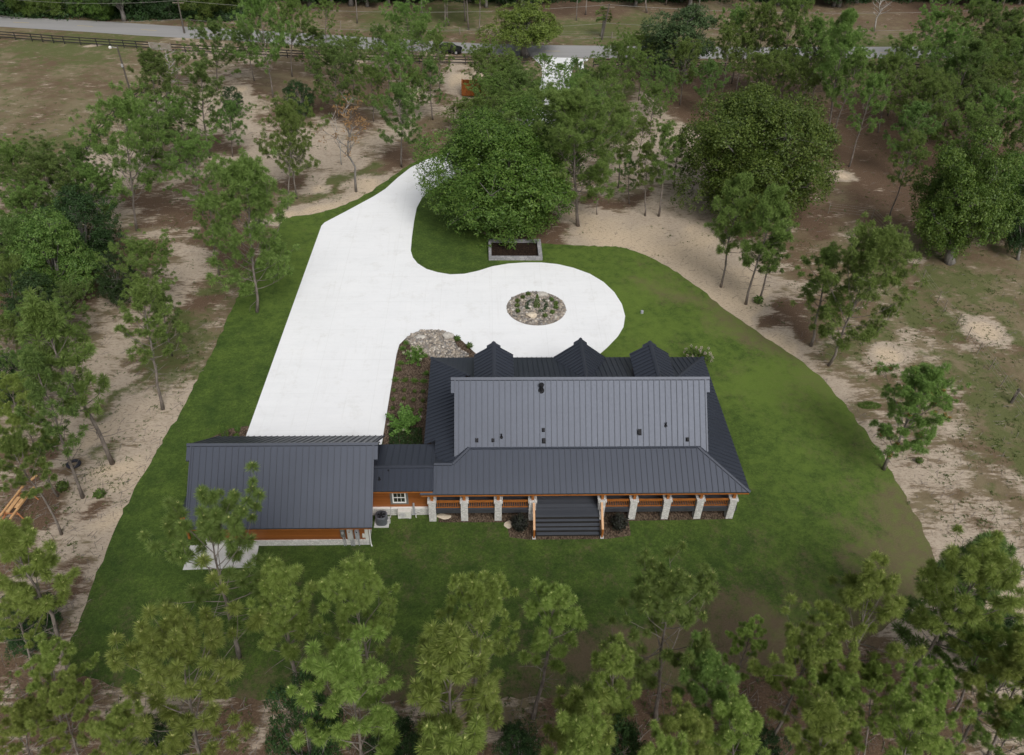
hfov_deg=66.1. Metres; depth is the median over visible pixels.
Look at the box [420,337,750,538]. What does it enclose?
house
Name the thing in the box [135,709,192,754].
broadleaf tree
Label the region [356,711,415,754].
broadleaf tree
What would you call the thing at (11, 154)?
pine tree
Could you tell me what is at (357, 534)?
disconnect box
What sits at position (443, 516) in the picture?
boulder
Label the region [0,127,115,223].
pine tree
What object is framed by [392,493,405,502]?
window
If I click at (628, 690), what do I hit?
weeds
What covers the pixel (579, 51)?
road
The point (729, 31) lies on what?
pine tree
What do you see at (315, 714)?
broadleaf tree
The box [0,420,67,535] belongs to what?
pine tree
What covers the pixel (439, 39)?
pine tree
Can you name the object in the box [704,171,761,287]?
pine tree
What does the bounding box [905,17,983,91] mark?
pine tree
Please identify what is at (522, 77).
pine tree
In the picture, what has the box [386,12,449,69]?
pine tree
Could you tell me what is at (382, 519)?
air conditioner
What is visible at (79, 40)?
board fence
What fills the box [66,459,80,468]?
old tyre
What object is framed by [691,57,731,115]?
pine tree
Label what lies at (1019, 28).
pine tree
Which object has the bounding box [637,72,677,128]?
pine tree
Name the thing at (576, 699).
pine tree
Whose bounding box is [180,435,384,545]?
garage
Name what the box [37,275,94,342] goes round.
pine tree
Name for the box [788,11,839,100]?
pine tree
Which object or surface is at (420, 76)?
pine tree
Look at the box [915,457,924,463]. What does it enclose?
bush
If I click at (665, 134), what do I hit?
pine tree
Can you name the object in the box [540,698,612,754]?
pine tree
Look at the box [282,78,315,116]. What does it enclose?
broadleaf tree
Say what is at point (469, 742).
pine tree
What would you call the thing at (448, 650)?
pine tree
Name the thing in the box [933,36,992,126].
pine tree
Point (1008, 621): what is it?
broadleaf tree
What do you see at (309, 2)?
broadleaf tree
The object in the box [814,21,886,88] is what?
pine tree
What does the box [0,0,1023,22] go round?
thicket
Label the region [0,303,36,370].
pine tree
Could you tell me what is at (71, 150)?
pine tree
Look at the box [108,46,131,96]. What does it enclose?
light pole
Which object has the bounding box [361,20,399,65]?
pine tree
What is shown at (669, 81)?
pine tree
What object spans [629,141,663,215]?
pine tree
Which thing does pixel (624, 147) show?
pine tree
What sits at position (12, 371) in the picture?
broadleaf tree
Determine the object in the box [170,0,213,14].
broadleaf tree
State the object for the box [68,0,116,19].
broadleaf tree
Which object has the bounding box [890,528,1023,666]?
pine tree
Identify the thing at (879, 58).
pine tree
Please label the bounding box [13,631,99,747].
pine tree
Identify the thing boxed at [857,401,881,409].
grass patch
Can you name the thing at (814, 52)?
pine tree
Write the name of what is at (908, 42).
pine tree
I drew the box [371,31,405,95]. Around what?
pine tree
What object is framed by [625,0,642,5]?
broadleaf tree
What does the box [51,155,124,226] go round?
pine tree
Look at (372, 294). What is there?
driveway
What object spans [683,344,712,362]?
flowering shrub
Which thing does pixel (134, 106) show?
pine tree
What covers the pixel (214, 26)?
pine tree
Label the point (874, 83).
pine tree
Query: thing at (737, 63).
board fence
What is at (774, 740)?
broadleaf tree
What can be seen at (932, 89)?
pine tree
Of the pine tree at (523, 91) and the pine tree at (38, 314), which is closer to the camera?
the pine tree at (38, 314)
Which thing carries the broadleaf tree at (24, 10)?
on the ground at (36, 76)
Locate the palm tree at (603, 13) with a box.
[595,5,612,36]
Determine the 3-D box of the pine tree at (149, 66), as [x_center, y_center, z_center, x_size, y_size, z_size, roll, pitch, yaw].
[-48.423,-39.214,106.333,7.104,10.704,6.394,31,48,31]
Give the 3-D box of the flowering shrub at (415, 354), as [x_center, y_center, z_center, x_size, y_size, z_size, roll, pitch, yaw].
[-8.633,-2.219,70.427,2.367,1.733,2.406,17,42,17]
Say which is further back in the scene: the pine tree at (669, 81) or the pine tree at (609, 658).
the pine tree at (669, 81)
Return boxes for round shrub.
[454,335,460,340]
[465,342,473,348]
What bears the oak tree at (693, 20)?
on the ground at (36, 76)
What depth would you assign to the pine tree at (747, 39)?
117.38 m
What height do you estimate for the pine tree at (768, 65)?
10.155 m
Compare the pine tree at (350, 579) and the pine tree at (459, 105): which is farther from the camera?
the pine tree at (459, 105)
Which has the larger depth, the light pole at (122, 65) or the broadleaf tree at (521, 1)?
the broadleaf tree at (521, 1)
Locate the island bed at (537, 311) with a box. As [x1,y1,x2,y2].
[507,291,565,324]
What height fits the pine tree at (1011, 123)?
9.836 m
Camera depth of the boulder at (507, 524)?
56.32 m
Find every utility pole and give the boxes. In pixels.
[172,0,184,32]
[601,4,614,39]
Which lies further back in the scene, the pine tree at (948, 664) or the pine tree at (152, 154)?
the pine tree at (152, 154)
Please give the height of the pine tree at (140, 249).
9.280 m
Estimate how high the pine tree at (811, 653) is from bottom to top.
11.054 m
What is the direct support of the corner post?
on the ground at (36, 76)
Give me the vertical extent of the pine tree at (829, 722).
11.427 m
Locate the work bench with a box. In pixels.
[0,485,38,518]
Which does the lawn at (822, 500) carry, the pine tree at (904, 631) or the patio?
the patio
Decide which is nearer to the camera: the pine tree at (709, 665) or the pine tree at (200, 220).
the pine tree at (709, 665)
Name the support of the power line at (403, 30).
attached to the utility pole at (178, 2)
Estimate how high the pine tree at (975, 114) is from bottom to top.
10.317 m
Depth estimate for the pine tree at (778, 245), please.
75.13 m
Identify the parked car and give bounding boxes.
[435,42,461,54]
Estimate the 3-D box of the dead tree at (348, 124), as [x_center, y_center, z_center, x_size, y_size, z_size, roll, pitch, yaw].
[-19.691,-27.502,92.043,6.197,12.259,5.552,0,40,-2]
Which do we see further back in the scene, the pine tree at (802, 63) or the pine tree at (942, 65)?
the pine tree at (942, 65)
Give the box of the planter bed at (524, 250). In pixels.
[488,239,542,260]
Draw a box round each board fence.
[0,31,148,47]
[83,83,147,149]
[171,44,527,64]
[593,59,1022,70]
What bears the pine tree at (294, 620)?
on the ground at (36, 76)
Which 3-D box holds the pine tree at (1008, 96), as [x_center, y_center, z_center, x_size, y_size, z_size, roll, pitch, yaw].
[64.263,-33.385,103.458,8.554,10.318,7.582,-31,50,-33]
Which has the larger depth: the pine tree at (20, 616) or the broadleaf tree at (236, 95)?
the broadleaf tree at (236, 95)
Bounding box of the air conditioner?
[374,507,391,527]
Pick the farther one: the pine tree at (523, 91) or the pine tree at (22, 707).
the pine tree at (523, 91)
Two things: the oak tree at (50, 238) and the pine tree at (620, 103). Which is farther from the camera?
the pine tree at (620, 103)
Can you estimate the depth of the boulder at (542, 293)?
78.98 m
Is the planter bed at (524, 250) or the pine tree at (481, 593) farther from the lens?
the planter bed at (524, 250)
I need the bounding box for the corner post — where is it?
[1010,388,1023,403]
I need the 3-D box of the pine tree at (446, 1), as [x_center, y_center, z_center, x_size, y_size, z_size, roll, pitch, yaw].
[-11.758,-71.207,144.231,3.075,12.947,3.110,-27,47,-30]
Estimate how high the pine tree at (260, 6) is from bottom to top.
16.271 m
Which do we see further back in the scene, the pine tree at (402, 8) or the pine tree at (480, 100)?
the pine tree at (402, 8)
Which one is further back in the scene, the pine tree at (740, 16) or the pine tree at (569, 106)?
the pine tree at (740, 16)
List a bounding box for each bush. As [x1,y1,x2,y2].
[55,479,68,492]
[92,488,106,498]
[511,512,529,532]
[610,512,628,532]
[753,295,763,303]
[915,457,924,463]
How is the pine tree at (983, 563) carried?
on the ground at (36, 76)
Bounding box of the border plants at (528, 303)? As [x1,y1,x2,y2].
[524,298,533,310]
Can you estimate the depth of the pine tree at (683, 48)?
115.23 m
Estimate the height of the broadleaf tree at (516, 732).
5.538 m
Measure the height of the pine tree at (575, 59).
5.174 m
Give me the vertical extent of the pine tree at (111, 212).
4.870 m
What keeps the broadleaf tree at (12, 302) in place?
on the ground at (36, 76)
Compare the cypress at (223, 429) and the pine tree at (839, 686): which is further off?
the cypress at (223, 429)
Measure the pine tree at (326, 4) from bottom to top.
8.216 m
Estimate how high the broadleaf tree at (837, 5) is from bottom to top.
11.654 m
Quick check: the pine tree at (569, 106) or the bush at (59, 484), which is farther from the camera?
the pine tree at (569, 106)
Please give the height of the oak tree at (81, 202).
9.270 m
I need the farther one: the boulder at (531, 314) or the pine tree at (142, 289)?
the boulder at (531, 314)
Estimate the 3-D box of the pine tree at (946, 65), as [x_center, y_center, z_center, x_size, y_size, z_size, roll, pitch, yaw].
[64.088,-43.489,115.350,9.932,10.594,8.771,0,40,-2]
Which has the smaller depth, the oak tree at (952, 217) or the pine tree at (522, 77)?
the oak tree at (952, 217)
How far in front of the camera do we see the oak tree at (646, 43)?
127.79 m
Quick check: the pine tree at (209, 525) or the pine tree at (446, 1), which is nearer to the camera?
the pine tree at (209, 525)
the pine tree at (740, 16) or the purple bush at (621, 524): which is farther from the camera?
the pine tree at (740, 16)
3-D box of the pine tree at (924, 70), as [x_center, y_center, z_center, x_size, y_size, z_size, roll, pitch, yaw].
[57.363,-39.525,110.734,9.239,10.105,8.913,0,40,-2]
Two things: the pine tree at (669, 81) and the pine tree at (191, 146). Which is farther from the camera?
the pine tree at (669, 81)
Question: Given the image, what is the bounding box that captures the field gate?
[148,42,171,50]
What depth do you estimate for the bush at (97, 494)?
57.48 m
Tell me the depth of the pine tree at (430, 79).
109.25 m
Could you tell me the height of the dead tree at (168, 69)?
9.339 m
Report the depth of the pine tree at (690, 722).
34.42 m
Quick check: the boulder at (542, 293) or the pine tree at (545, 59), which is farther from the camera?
the pine tree at (545, 59)
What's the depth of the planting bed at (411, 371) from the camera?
67.78 m
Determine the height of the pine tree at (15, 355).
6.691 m
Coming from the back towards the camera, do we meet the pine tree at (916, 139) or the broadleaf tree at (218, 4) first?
the broadleaf tree at (218, 4)
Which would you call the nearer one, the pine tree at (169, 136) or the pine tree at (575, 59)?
the pine tree at (169, 136)
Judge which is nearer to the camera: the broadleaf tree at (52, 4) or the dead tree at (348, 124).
the dead tree at (348, 124)
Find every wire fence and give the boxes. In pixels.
[177,11,991,38]
[828,203,1022,413]
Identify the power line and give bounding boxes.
[7,16,930,30]
[24,0,918,12]
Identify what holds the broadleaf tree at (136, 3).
on the ground at (36, 76)
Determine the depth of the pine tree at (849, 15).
103.46 m
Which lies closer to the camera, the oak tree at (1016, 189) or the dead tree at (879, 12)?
the oak tree at (1016, 189)
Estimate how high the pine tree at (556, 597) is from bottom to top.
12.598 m
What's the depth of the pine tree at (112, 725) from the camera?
34.87 m
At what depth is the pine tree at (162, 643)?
35.04 m
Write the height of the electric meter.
1.808 m
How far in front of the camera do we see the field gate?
133.42 m
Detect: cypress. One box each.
[220,423,228,435]
[533,293,540,307]
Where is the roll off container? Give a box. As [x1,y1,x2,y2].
[461,79,485,95]
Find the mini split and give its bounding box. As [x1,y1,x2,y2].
[398,503,414,518]
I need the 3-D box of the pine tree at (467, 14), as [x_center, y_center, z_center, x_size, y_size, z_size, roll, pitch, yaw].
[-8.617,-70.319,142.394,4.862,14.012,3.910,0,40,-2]
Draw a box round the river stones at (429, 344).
[406,329,468,356]
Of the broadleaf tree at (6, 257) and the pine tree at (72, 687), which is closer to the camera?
the pine tree at (72, 687)
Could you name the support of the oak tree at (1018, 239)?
on the ground at (36, 76)
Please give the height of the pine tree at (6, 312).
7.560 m
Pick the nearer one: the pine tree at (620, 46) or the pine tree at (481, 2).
the pine tree at (620, 46)
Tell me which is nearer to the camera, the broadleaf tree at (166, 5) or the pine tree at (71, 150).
the pine tree at (71, 150)
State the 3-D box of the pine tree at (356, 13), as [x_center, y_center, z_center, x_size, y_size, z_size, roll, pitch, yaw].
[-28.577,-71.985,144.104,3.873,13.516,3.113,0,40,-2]
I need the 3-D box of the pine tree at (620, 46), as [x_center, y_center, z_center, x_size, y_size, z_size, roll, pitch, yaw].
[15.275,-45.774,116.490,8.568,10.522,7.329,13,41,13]
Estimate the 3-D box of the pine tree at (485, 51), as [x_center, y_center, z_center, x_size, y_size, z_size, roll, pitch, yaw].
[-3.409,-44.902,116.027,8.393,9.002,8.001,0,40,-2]
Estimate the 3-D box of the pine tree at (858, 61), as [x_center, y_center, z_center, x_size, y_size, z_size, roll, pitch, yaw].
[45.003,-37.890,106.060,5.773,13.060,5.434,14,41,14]
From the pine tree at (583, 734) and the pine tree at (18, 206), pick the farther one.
the pine tree at (18, 206)
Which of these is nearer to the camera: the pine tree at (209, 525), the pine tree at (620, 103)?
the pine tree at (209, 525)
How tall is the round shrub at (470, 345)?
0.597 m
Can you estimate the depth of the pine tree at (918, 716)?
34.99 m
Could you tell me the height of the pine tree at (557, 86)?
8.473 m
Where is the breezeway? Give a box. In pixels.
[373,444,436,514]
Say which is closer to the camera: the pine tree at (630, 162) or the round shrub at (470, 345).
the round shrub at (470, 345)
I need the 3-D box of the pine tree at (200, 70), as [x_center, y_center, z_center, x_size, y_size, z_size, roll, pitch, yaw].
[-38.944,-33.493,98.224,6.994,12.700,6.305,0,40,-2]
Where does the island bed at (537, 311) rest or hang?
on the driveway
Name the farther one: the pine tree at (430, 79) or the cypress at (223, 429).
the pine tree at (430, 79)
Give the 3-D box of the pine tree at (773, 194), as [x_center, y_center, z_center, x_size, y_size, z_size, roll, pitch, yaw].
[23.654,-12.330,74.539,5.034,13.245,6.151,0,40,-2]
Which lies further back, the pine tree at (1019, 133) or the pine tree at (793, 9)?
the pine tree at (793, 9)
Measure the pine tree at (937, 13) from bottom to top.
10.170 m
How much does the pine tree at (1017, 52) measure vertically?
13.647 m
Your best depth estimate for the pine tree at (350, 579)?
37.93 m
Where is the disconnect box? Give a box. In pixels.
[354,529,359,545]
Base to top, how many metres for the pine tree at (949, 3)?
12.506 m
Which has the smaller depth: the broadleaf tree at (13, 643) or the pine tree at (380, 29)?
the broadleaf tree at (13, 643)
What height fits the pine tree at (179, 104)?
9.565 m
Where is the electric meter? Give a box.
[340,530,346,545]
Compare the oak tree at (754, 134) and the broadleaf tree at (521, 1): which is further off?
the broadleaf tree at (521, 1)
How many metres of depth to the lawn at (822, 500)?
55.92 m
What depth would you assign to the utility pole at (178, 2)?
139.69 m
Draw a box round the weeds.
[0,88,1023,754]
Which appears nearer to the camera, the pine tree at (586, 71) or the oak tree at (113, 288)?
the oak tree at (113, 288)
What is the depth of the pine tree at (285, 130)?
86.96 m
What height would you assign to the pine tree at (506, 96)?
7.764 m
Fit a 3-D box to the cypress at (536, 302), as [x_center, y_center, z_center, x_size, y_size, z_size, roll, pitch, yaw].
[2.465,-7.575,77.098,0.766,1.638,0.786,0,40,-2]
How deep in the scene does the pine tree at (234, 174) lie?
69.43 m
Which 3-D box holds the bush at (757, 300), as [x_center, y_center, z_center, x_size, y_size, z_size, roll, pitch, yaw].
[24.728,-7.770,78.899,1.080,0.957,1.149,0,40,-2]
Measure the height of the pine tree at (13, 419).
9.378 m
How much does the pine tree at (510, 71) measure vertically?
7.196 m
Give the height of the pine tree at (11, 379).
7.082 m
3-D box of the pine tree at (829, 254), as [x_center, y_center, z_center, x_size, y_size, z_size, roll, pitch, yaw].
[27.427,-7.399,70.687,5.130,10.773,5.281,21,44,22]
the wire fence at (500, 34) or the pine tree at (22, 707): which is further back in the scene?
the wire fence at (500, 34)
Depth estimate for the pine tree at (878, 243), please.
64.55 m
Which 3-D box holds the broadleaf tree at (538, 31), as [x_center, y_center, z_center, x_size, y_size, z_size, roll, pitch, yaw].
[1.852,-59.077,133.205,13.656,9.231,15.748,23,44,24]
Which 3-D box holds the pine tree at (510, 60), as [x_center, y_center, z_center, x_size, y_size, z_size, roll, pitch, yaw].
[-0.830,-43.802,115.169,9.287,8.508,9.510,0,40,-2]
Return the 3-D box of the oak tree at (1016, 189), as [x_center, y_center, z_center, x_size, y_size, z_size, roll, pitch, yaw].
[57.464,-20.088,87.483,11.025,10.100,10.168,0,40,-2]
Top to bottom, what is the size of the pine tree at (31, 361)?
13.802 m
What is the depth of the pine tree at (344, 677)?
33.15 m
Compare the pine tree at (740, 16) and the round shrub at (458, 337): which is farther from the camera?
the pine tree at (740, 16)
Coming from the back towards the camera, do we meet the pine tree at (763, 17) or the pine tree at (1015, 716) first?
the pine tree at (763, 17)
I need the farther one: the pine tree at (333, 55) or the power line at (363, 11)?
the power line at (363, 11)
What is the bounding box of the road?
[0,16,1013,58]
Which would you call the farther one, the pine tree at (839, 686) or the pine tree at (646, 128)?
the pine tree at (646, 128)
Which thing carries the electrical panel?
attached to the garage
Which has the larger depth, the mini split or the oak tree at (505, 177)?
the oak tree at (505, 177)
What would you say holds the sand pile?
on the ground at (36, 76)
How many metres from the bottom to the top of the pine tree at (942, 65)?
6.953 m
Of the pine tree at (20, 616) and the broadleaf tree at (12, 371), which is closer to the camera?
the pine tree at (20, 616)
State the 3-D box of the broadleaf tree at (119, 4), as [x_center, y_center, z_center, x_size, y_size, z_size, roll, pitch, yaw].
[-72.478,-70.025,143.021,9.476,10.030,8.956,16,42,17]
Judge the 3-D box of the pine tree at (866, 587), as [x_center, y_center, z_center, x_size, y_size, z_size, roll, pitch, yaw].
[17.642,14.582,41.563,5.021,13.920,5.307,0,40,-2]
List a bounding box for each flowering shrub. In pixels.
[385,403,420,436]
[402,345,428,365]
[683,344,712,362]
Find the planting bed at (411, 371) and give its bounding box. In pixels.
[383,335,475,443]
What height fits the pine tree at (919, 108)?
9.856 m
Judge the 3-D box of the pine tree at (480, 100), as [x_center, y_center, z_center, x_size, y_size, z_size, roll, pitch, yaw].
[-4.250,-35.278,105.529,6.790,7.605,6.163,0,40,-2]
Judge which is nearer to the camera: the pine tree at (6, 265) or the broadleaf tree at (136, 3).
the pine tree at (6, 265)
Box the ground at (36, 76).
[0,0,1023,754]
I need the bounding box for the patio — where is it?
[183,545,258,569]
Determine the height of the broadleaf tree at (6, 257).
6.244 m
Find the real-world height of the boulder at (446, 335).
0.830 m
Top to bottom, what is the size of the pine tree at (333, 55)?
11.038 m
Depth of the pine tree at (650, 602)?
38.84 m
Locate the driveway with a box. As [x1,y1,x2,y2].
[246,57,624,443]
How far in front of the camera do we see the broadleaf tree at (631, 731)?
34.93 m
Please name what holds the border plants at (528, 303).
on the island bed at (537, 311)
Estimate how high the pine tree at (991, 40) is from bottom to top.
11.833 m
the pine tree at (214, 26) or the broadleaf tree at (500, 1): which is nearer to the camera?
the pine tree at (214, 26)
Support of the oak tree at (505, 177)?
on the lawn at (822, 500)
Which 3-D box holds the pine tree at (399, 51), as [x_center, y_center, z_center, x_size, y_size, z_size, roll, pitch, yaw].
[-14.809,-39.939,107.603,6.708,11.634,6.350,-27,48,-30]
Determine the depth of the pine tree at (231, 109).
99.17 m
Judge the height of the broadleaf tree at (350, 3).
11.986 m
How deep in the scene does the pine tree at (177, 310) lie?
67.51 m
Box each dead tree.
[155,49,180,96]
[313,91,368,191]
[328,103,346,164]
[871,0,890,29]
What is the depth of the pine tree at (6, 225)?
71.54 m
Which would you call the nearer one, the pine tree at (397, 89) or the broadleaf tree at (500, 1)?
the pine tree at (397, 89)
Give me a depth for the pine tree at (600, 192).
89.69 m
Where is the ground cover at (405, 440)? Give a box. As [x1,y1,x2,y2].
[388,427,422,443]
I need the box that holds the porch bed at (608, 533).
[438,511,724,539]
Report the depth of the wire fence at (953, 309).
76.17 m
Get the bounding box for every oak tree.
[3,207,104,303]
[35,183,126,273]
[91,252,140,306]
[407,93,612,249]
[635,35,672,73]
[640,3,718,82]
[668,82,845,239]
[909,124,1023,265]
[980,150,1023,238]
[1004,185,1023,259]
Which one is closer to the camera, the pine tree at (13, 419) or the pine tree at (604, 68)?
the pine tree at (13, 419)
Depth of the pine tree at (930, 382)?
56.51 m
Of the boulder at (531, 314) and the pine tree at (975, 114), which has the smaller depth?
the boulder at (531, 314)
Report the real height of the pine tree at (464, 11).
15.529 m
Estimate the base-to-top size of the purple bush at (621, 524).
1.744 m
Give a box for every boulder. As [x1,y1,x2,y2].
[414,335,425,338]
[437,513,450,518]
[442,332,453,338]
[504,520,511,528]
[526,312,536,317]
[536,291,547,296]
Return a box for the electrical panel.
[346,529,354,545]
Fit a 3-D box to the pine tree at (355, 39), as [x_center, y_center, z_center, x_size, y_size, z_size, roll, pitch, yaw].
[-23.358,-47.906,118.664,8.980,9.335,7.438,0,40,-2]
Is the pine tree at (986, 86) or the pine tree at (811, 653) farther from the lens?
the pine tree at (986, 86)
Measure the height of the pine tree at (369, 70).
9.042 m
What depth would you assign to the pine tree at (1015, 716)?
38.97 m
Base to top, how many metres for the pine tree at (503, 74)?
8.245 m
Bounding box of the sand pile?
[833,174,848,178]
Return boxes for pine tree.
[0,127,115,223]
[0,132,54,199]
[0,172,73,239]
[0,215,40,283]
[0,237,49,311]
[0,292,69,355]
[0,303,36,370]
[0,337,56,401]
[0,371,33,437]
[0,390,58,497]
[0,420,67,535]
[0,515,81,674]
[0,576,51,669]
[0,689,72,754]
[13,344,90,498]
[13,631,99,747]
[14,658,101,754]
[16,285,127,464]
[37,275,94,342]
[40,130,112,212]
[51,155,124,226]
[67,75,177,230]
[84,698,166,754]
[94,223,177,306]
[100,203,120,231]
[103,551,268,754]
[113,271,188,409]
[121,126,173,181]
[122,99,202,171]
[126,45,177,112]
[137,459,274,659]
[144,287,189,355]
[149,90,204,161]
[155,119,225,214]
[156,46,195,86]
[166,56,225,157]
[176,15,250,88]
[188,188,230,275]
[195,146,299,312]
[208,98,253,156]
[218,16,279,80]
[229,0,296,97]
[245,556,319,689]
[253,80,331,198]
[261,111,314,209]
[267,0,317,76]
[286,622,403,754]
[294,25,328,80]
[303,37,373,117]
[305,549,402,715]
[310,0,340,38]
[326,23,383,88]
[344,57,390,121]
[355,0,357,23]
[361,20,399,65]
[370,81,426,166]
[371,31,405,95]
[371,40,423,123]
[378,0,431,57]
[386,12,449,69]
[391,65,429,118]
[406,615,504,754]
[412,56,446,119]
[414,711,487,754]
[423,33,455,95]
[434,568,520,708]
[436,95,476,129]
[442,0,451,25]
[456,86,503,125]
[457,0,468,21]
[461,0,469,29]
[461,35,515,84]
[461,69,508,111]
[475,0,487,32]
[476,47,537,95]
[476,59,517,106]
[479,85,546,129]
[488,58,538,91]
[491,57,556,118]
[496,74,642,226]
[510,77,552,124]
[517,577,586,719]
[521,76,578,125]
[528,53,556,80]
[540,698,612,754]
[541,683,622,754]
[543,62,573,88]
[556,64,599,91]
[563,55,588,78]
[574,66,602,96]
[577,55,633,104]
[581,85,613,139]
[583,631,642,754]
[585,164,615,214]
[589,31,643,100]
[594,100,644,187]
[597,539,720,721]
[605,101,634,151]
[614,152,636,203]
[616,21,665,80]
[621,48,662,100]
[624,116,655,167]
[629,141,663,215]
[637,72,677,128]
[638,719,688,754]
[641,61,690,117]
[644,119,689,216]
[658,691,725,754]
[665,31,706,104]
[666,132,688,187]
[670,628,741,744]
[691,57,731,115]
[703,681,770,754]
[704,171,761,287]
[705,23,745,97]
[707,1,762,83]
[722,613,767,696]
[724,29,767,89]
[729,0,789,82]
[733,47,786,99]
[736,182,799,304]
[746,592,860,738]
[749,41,808,95]
[755,219,794,301]
[761,0,814,99]
[775,53,828,107]
[783,684,859,754]
[787,659,883,754]
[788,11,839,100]
[790,210,930,366]
[793,239,856,346]
[794,32,844,98]
[813,7,871,126]
[813,550,927,713]
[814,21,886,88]
[826,48,873,141]
[836,653,906,754]
[840,70,891,166]
[856,56,896,102]
[860,47,916,132]
[867,361,971,470]
[870,656,987,754]
[875,688,949,754]
[877,27,937,115]
[883,101,943,178]
[886,67,990,156]
[886,127,931,215]
[888,58,956,118]
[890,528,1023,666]
[891,522,1023,706]
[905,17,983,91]
[909,0,965,56]
[918,36,955,75]
[920,42,1005,115]
[925,600,1013,717]
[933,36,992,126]
[933,94,1019,160]
[940,0,959,8]
[945,0,1004,79]
[946,63,1012,139]
[954,679,1023,754]
[955,29,1022,100]
[956,621,1023,754]
[956,630,1023,752]
[960,44,1023,117]
[969,83,1023,148]
[970,0,1023,73]
[982,14,1023,87]
[990,27,1023,124]
[996,86,1023,151]
[1000,93,1023,170]
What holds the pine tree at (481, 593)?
on the ground at (36, 76)
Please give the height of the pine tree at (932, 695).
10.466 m
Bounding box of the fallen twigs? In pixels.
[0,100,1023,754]
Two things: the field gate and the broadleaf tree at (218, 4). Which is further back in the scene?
the broadleaf tree at (218, 4)
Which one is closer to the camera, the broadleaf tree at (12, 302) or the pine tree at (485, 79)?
the broadleaf tree at (12, 302)
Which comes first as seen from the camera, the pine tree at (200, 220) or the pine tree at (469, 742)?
the pine tree at (469, 742)
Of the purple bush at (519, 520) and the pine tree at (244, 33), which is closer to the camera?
the purple bush at (519, 520)
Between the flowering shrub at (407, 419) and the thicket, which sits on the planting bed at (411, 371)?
the flowering shrub at (407, 419)
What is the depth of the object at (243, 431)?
63.20 m
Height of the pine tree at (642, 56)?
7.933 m
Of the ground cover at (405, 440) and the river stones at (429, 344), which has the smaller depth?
the ground cover at (405, 440)
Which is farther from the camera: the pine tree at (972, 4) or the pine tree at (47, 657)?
the pine tree at (972, 4)
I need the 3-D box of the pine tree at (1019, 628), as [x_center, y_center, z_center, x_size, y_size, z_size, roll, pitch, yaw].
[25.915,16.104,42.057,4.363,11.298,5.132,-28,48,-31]
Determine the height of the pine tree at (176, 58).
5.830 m
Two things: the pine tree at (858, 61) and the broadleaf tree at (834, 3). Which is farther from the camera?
the broadleaf tree at (834, 3)
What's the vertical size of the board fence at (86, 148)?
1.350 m
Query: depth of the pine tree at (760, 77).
118.20 m
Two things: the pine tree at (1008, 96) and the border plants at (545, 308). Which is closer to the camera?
the border plants at (545, 308)
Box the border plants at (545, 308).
[538,299,548,312]
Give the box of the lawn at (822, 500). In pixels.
[68,76,934,701]
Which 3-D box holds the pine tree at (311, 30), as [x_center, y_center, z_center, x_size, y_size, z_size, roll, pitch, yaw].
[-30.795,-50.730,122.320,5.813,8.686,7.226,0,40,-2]
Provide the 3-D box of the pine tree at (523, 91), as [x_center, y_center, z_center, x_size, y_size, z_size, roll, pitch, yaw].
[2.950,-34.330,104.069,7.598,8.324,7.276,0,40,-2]
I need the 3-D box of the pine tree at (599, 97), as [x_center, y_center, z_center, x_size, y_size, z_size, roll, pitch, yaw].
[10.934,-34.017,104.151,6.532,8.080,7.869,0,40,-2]
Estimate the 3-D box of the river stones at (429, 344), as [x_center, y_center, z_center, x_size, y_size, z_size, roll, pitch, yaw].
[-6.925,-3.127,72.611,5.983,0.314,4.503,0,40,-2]
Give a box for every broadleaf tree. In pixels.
[0,0,25,14]
[0,234,37,293]
[0,268,71,344]
[0,352,27,411]
[0,590,63,658]
[3,0,47,16]
[25,0,71,15]
[61,0,81,16]
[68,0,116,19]
[84,0,133,21]
[124,0,161,16]
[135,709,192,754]
[145,0,183,18]
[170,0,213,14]
[177,0,239,20]
[220,85,243,116]
[262,661,350,754]
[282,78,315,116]
[302,0,314,6]
[348,0,353,5]
[356,0,376,6]
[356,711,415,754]
[402,715,438,754]
[475,0,563,56]
[491,716,543,754]
[498,0,511,4]
[511,0,537,6]
[601,710,646,754]
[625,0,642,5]
[735,713,793,754]
[824,0,843,6]
[831,0,854,6]
[962,608,1022,674]
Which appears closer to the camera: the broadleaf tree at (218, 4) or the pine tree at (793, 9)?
the pine tree at (793, 9)
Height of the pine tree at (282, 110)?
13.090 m
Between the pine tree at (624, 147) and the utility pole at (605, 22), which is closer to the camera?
the pine tree at (624, 147)
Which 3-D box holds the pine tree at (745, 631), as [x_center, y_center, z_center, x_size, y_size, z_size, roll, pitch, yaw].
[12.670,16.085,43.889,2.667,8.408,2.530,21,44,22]
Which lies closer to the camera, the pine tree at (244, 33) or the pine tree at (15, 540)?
the pine tree at (15, 540)
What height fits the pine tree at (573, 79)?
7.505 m

